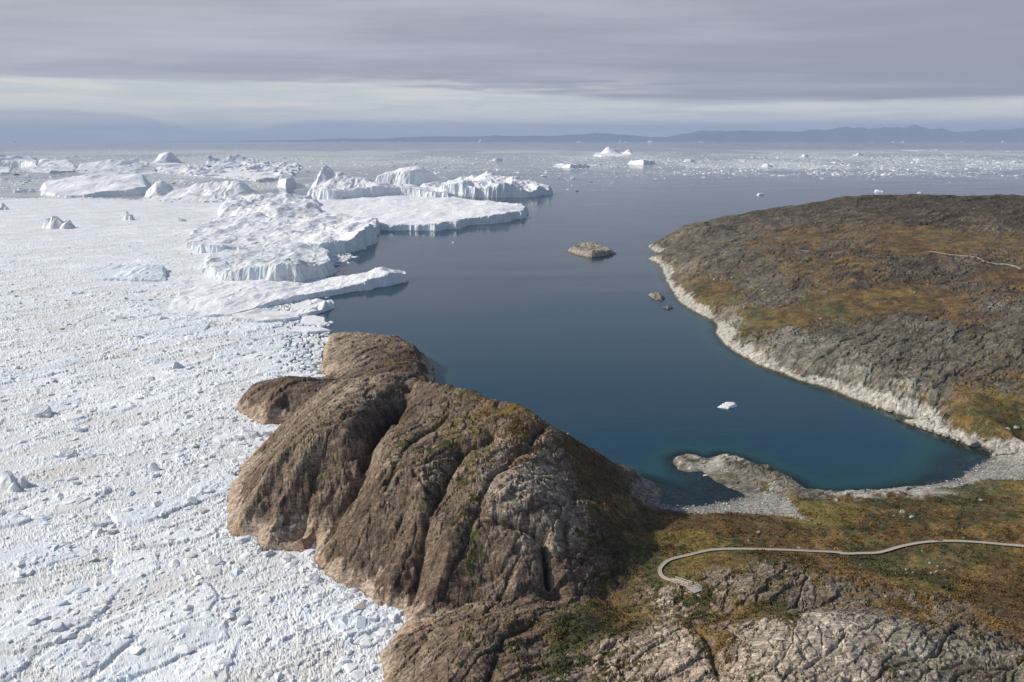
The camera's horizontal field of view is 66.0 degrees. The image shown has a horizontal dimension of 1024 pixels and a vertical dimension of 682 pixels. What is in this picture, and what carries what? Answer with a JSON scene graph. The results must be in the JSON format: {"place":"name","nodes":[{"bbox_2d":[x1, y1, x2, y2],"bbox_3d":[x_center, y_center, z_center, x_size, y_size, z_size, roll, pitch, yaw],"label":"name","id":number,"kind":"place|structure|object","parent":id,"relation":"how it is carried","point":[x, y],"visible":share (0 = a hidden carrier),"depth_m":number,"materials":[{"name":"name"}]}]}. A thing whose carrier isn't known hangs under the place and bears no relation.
{"place":"outdoors","nodes":[
{"label":"outdoors","id":0,"kind":"place"},
{"bbox_2d":[0,141,1023,488],"bbox_3d":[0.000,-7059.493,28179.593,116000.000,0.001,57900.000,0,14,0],"label":"sea water","id":1,"kind":"structure","parent":0,"point":[608,357],"depth_m":811.96,"materials":[{"name":"blue liquid"}]},
{"bbox_2d":[0,203,8,209],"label":"ice floe","id":2,"kind":"object","parent":1,"relation":"on","point":[3,206],"visible":0.8,"depth_m":1723.13,"materials":[{"name":"white ice"}]},
{"bbox_2d":[0,167,12,173],"bbox_3d":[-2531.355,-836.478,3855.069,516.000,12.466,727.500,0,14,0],"label":"iceberg","id":3,"kind":"object","parent":1,"relation":"on","point":[3,170],"visible":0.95,"depth_m":3896.17,"materials":[{"name":"white ice"}]},
{"bbox_2d":[0,613,20,621],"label":"ice floe","id":4,"kind":"object","parent":1,"relation":"on","point":[14,616],"visible":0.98,"depth_m":254.05,"materials":[{"name":"white ice"}]},
{"bbox_2d":[0,470,28,491],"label":"ice floe","id":5,"kind":"object","parent":1,"relation":"on","point":[10,481],"visible":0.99,"depth_m":348.90,"materials":[{"name":"white ice"}]},
{"bbox_2d":[0,155,37,167],"bbox_3d":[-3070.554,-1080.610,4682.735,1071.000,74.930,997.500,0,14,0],"label":"iceberg","id":6,"kind":"object","parent":1,"relation":"on","point":[19,161],"visible":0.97,"depth_m":4307.68,"materials":[{"name":"white ice"}]},
{"bbox_2d":[13,187,36,191],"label":"ice floe","id":7,"kind":"object","parent":1,"relation":"on","point":[25,190],"visible":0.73,"depth_m":2307.81,"materials":[{"name":"white ice"}]},
{"bbox_2d":[19,403,52,417],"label":"ice floe","id":8,"kind":"object","parent":1,"relation":"on","point":[39,410],"visible":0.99,"depth_m":440.05,"materials":[{"name":"white ice"}]},
{"bbox_2d":[30,159,76,172],"bbox_3d":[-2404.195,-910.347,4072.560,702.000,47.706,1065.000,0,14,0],"label":"iceberg","id":9,"kind":"object","parent":1,"relation":"on","point":[51,166],"visible":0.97,"depth_m":4046.27,"materials":[{"name":"white ice"}]},
{"bbox_2d":[41,216,75,228],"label":"iceberg","id":10,"kind":"object","parent":1,"relation":"on","point":[55,222],"visible":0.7,"depth_m":1363.41,"materials":[{"name":"white ice"}]},
{"bbox_2d":[52,447,77,457],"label":"ice floe","id":11,"kind":"object","parent":1,"relation":"on","point":[66,452],"visible":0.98,"depth_m":383.68,"materials":[{"name":"white ice"}]},
{"bbox_2d":[59,618,78,627],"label":"ice floe","id":12,"kind":"object","parent":1,"relation":"on","point":[74,622],"visible":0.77,"depth_m":250.52,"materials":[{"name":"white ice"}]},
{"bbox_2d":[51,414,88,421],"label":"ice floe","id":13,"kind":"object","parent":1,"relation":"on","point":[68,417],"visible":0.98,"depth_m":435.39,"materials":[{"name":"white ice"}]},
{"bbox_2d":[73,427,87,431],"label":"ice floe","id":14,"kind":"object","parent":1,"relation":"on","point":[77,429],"visible":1,"depth_m":415.73,"materials":[{"name":"white ice"}]},
{"bbox_2d":[64,546,99,561],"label":"ice floe","id":15,"kind":"object","parent":1,"relation":"on","point":[84,551],"visible":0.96,"depth_m":294.38,"materials":[{"name":"white ice"}]},
{"bbox_2d":[75,452,105,460],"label":"ice floe","id":16,"kind":"object","parent":1,"relation":"on","point":[84,456],"visible":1,"depth_m":381.55,"materials":[{"name":"white ice"}]},
{"bbox_2d":[39,174,151,197],"bbox_3d":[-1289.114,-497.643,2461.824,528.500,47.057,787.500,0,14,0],"label":"iceberg","id":17,"kind":"object","parent":1,"relation":"on","point":[94,185],"visible":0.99,"depth_m":2250.34,"materials":[{"name":"white ice"}]},
{"bbox_2d":[90,520,112,526],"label":"ice floe","id":18,"kind":"object","parent":1,"relation":"on","point":[99,523],"visible":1,"depth_m":314.61,"materials":[{"name":"white ice"}]},
{"bbox_2d":[102,574,115,578],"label":"ice floe","id":19,"kind":"object","parent":1,"relation":"on","point":[107,576],"visible":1,"depth_m":278.20,"materials":[{"name":"white ice"}]},
{"bbox_2d":[75,159,156,174],"bbox_3d":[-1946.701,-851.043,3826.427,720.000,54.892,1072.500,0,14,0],"label":"iceberg","id":20,"kind":"object","parent":1,"relation":"on","point":[114,167],"visible":0.94,"depth_m":3835.37,"materials":[{"name":"white ice"}]},
{"bbox_2d":[109,316,134,321],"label":"ice floe","id":21,"kind":"object","parent":1,"relation":"on","point":[118,318],"visible":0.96,"depth_m":673.46,"materials":[{"name":"white ice"}]},
{"bbox_2d":[123,211,134,219],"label":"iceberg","id":22,"kind":"object","parent":1,"relation":"on","point":[126,216],"visible":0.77,"depth_m":1506.24,"materials":[{"name":"white ice"}]},
{"bbox_2d":[95,264,167,281],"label":"iceberg","id":23,"kind":"object","parent":1,"relation":"on","point":[142,273],"visible":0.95,"depth_m":887.56,"materials":[{"name":"white ice"}]},
{"bbox_2d":[131,158,148,164],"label":"iceberg","id":24,"kind":"object","parent":1,"relation":"on","point":[137,160],"visible":0.48,"depth_m":5109.23,"materials":[{"name":"white ice"}]},
{"bbox_2d":[129,634,175,645],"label":"ice floe","id":25,"kind":"object","parent":1,"relation":"on","point":[162,639],"visible":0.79,"depth_m":242.41,"materials":[{"name":"white ice"}]},
{"bbox_2d":[145,463,159,471],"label":"ice floe","id":26,"kind":"object","parent":1,"relation":"on","point":[154,467],"visible":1,"depth_m":367.30,"materials":[{"name":"white ice"}]},
{"bbox_2d":[156,523,173,528],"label":"ice floe","id":27,"kind":"object","parent":1,"relation":"on","point":[165,525],"visible":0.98,"depth_m":313.06,"materials":[{"name":"white ice"}]},
{"bbox_2d":[150,152,180,164],"bbox_3d":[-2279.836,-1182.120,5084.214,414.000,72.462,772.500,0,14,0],"label":"iceberg","id":28,"kind":"object","parent":1,"relation":"on","point":[166,158],"visible":0.98,"depth_m":5103.98,"materials":[{"name":"white ice"}]},
{"bbox_2d":[163,447,185,454],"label":"ice floe","id":29,"kind":"object","parent":1,"relation":"on","point":[180,449],"visible":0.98,"depth_m":389.87,"materials":[{"name":"white ice"}]},
{"bbox_2d":[169,362,183,368],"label":"ice floe","id":30,"kind":"object","parent":1,"relation":"on","point":[175,365],"visible":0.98,"depth_m":532.06,"materials":[{"name":"white ice"}]},
{"bbox_2d":[0,240,400,681],"bbox_3d":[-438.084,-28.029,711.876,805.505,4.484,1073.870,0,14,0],"label":"brash rubble","id":31,"kind":"object","parent":1,"relation":"on","point":[364,641],"visible":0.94,"depth_m":280.43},
{"bbox_2d":[142,180,258,202],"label":"iceberg","id":32,"kind":"object","parent":1,"relation":"on","point":[197,192],"visible":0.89,"depth_m":2070.33,"materials":[{"name":"white ice"}]},
{"bbox_2d":[0,197,405,681],"bbox_3d":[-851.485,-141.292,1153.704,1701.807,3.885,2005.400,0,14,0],"label":"brash ice","id":33,"kind":"structure","parent":1,"relation":"on","point":[105,231],"depth_m":381.69,"materials":[{"name":"white ice"}]},
{"bbox_2d":[201,556,223,565],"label":"ice floe","id":34,"kind":"object","parent":1,"relation":"on","point":[216,560],"visible":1,"depth_m":286.72,"materials":[{"name":"white ice"}]},
{"bbox_2d":[216,658,232,665],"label":"ice floe","id":35,"kind":"object","parent":1,"relation":"on","point":[228,661],"visible":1,"depth_m":231.84,"materials":[{"name":"white ice"}]},
{"bbox_2d":[156,161,302,181],"bbox_3d":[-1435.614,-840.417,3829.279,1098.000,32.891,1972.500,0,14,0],"label":"iceberg","id":36,"kind":"object","parent":1,"relation":"on","point":[257,171],"visible":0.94,"depth_m":3633.73,"materials":[{"name":"white ice"}]},
{"bbox_2d":[205,154,254,167],"bbox_3d":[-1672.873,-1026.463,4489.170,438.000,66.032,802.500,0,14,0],"label":"iceberg","id":37,"kind":"object","parent":1,"relation":"on","point":[230,161],"visible":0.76,"depth_m":4570.13,"materials":[{"name":"white ice"}]},
{"bbox_2d":[232,428,270,440],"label":"ice floe","id":38,"kind":"object","parent":1,"relation":"on","point":[247,434],"visible":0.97,"depth_m":406.90,"materials":[{"name":"white ice"}]},
{"bbox_2d":[253,607,269,613],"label":"ice floe","id":39,"kind":"object","parent":1,"relation":"on","point":[261,610],"visible":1,"depth_m":258.35,"materials":[{"name":"white ice"}]},
{"bbox_2d":[231,308,300,322],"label":"iceberg","id":40,"kind":"object","parent":1,"relation":"on","point":[258,315],"visible":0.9,"depth_m":674.47,"materials":[{"name":"white ice"}]},
{"bbox_2d":[212,193,322,220],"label":"iceberg","id":41,"kind":"object","parent":1,"relation":"on","point":[268,205],"visible":0.93,"depth_m":1598.78,"materials":[{"name":"white ice"}]},
{"bbox_2d":[201,242,338,281],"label":"iceberg","id":42,"kind":"object","parent":1,"relation":"on","point":[297,262],"visible":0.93,"depth_m":890.16,"materials":[{"name":"white ice"}]},
{"bbox_2d":[185,213,379,253],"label":"iceberg","id":43,"kind":"object","parent":1,"relation":"on","point":[338,233],"visible":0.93,"depth_m":1179.42,"materials":[{"name":"white ice"}]},
{"bbox_2d":[165,267,408,316],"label":"iceberg","id":44,"kind":"object","parent":1,"relation":"on","point":[211,297],"visible":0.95,"depth_m":783.38,"materials":[{"name":"white ice"}]},
{"bbox_2d":[277,174,296,188],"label":"iceberg","id":45,"kind":"object","parent":1,"relation":"on","point":[286,182],"visible":0.95,"depth_m":2486.15,"materials":[{"name":"white ice"}]},
{"bbox_2d":[288,326,331,334],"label":"iceberg","id":46,"kind":"object","parent":1,"relation":"on","point":[303,330],"visible":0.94,"depth_m":632.75,"materials":[{"name":"white ice"}]},
{"bbox_2d":[303,573,321,582],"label":"ice floe","id":47,"kind":"object","parent":1,"relation":"on","point":[315,576],"visible":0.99,"depth_m":275.26,"materials":[{"name":"white ice"}]},
{"bbox_2d":[291,298,334,316],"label":"iceberg","id":48,"kind":"object","parent":1,"relation":"on","point":[307,307],"visible":0.91,"depth_m":713.52,"materials":[{"name":"white ice"}]},
{"bbox_2d":[300,315,325,325],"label":"iceberg","id":49,"kind":"object","parent":1,"relation":"on","point":[307,320],"visible":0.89,"depth_m":668.62,"materials":[{"name":"white ice"}]},
{"bbox_2d":[338,593,358,601],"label":"ice floe","id":50,"kind":"object","parent":1,"relation":"on","point":[345,596],"visible":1,"depth_m":265.06,"materials":[{"name":"white ice"}]},
{"bbox_2d":[307,165,458,199],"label":"iceberg","id":51,"kind":"object","parent":1,"relation":"on","point":[329,183],"visible":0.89,"depth_m":2044.43,"materials":[{"name":"white ice"}]},
{"bbox_2d":[375,166,449,185],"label":"iceberg","id":52,"kind":"object","parent":1,"relation":"on","point":[417,175],"visible":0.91,"depth_m":2519.09,"materials":[{"name":"white ice"}]},
{"bbox_2d":[317,195,528,230],"bbox_3d":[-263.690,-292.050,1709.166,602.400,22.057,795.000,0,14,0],"label":"iceberg","id":53,"kind":"object","parent":1,"relation":"on","point":[404,212],"visible":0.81,"depth_m":1559.08,"materials":[{"name":"white ice"}]},
{"bbox_2d":[420,171,552,197],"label":"iceberg","id":54,"kind":"object","parent":1,"relation":"on","point":[487,184],"visible":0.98,"depth_m":2132.22,"materials":[{"name":"white ice"}]},
{"bbox_2d":[0,151,1023,191],"bbox_3d":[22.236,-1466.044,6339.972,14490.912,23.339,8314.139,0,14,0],"label":"drifting ice bits","id":55,"kind":"object","parent":1,"relation":"on","point":[562,160],"visible":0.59,"depth_m":4588.61,"materials":[{"name":"white ice"}]},
{"bbox_2d":[553,163,595,167],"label":"iceberg","id":56,"kind":"object","parent":1,"relation":"on","point":[563,165],"visible":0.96,"depth_m":4289.77,"materials":[{"name":"white ice"}]},
{"bbox_2d":[567,241,615,257],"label":"rock islet","id":57,"kind":"object","parent":1,"relation":"in","point":[591,249],"visible":1,"depth_m":1061.25,"materials":[{"name":"beige stone"}]},
{"bbox_2d":[594,147,631,156],"bbox_3d":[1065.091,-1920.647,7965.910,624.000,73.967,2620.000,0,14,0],"label":"iceberg","id":58,"kind":"object","parent":1,"relation":"on","point":[608,152],"visible":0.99,"depth_m":8218.93,"materials":[{"name":"white ice"}]},
{"bbox_2d":[629,159,654,164],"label":"iceberg","id":59,"kind":"object","parent":1,"relation":"on","point":[642,162],"visible":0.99,"depth_m":4778.49,"materials":[{"name":"white ice"}]},
{"bbox_2d":[648,292,664,299],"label":"rock islet","id":60,"kind":"object","parent":1,"relation":"in","point":[656,295],"visible":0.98,"depth_m":766.39,"materials":[{"name":"beige stone"}]},
{"bbox_2d":[663,306,673,309],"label":"rock islet","id":61,"kind":"object","parent":1,"relation":"in","point":[667,307],"visible":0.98,"depth_m":719.69,"materials":[{"name":"beige stone"}]},
{"bbox_2d":[684,159,696,161],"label":"ice floe","id":62,"kind":"object","parent":1,"relation":"on","point":[687,160],"visible":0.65,"depth_m":5366.80,"materials":[{"name":"white ice"}]},
{"bbox_2d":[718,402,736,408],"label":"ice floe","id":63,"kind":"object","parent":1,"relation":"on","point":[727,405],"visible":1,"depth_m":455.29,"materials":[{"name":"white ice"}]},
{"bbox_2d":[0,0,1023,140],"label":"sky","id":64,"kind":"structure","parent":0,"point":[71,70],"materials":[{"name":"grey"}]},
{"bbox_2d":[154,125,1023,141],"bbox_3d":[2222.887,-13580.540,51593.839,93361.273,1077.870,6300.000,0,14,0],"label":"distant hills","id":65,"kind":"structure","parent":0,"point":[914,133],"depth_m":49482.71,"materials":[{"name":"grey stone"}]},
{"bbox_2d":[227,194,1023,681],"bbox_3d":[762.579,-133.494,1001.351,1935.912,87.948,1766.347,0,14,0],"label":"rocky ground","id":66,"kind":"structure","parent":0,"point":[345,490],"depth_m":309.58,"materials":[{"name":"brown stone"}]},
{"bbox_2d":[338,372,1023,681],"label":"dwarf scrub","id":67,"kind":"object","parent":66,"relation":"on","point":[754,610],"visible":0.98,"depth_m":268.83,"materials":[{"name":"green plant"}]},
{"bbox_2d":[671,576,691,586],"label":"stairway","id":68,"kind":"object","parent":66,"relation":"on","point":[676,581],"visible":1,"depth_m":257.83,"materials":[{"name":"grey wood"}]},
{"bbox_2d":[686,583,701,596],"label":"platform","id":69,"kind":"structure","parent":66,"relation":"on","point":[692,588],"depth_m":252.85,"materials":[{"name":"grey wood"}]},
{"bbox_2d":[407,198,1023,677],"bbox_3d":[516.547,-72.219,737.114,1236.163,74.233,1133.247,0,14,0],"label":"scattered stones","id":70,"kind":"object","parent":66,"relation":"on","point":[801,488],"visible":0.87,"depth_m":324.80,"materials":[{"name":"grey stone"}]},
{"bbox_2d":[651,441,1023,518],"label":"beach stones","id":71,"kind":"object","parent":66,"relation":"on","point":[978,465],"visible":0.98,"depth_m":340.36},
{"bbox_2d":[658,540,1023,580],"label":"boardwalk","id":72,"kind":"structure","parent":66,"relation":"on","point":[660,567],"depth_m":284.34,"materials":[{"name":"grey wood"}]},
{"bbox_2d":[965,439,978,447],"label":"boulder","id":73,"kind":"object","parent":66,"relation":"on","point":[972,443],"visible":1,"depth_m":397.48,"materials":[{"name":"grey stone"}]},
{"bbox_2d":[929,251,1021,268],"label":"footpath","id":74,"kind":"structure","parent":66,"relation":"on","point":[978,258],"depth_m":713.12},
{"bbox_2d":[996,449,1006,454],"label":"boulder","id":75,"kind":"object","parent":66,"relation":"on","point":[1000,452],"visible":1,"depth_m":384.18,"materials":[{"name":"grey stone"}]}
]}

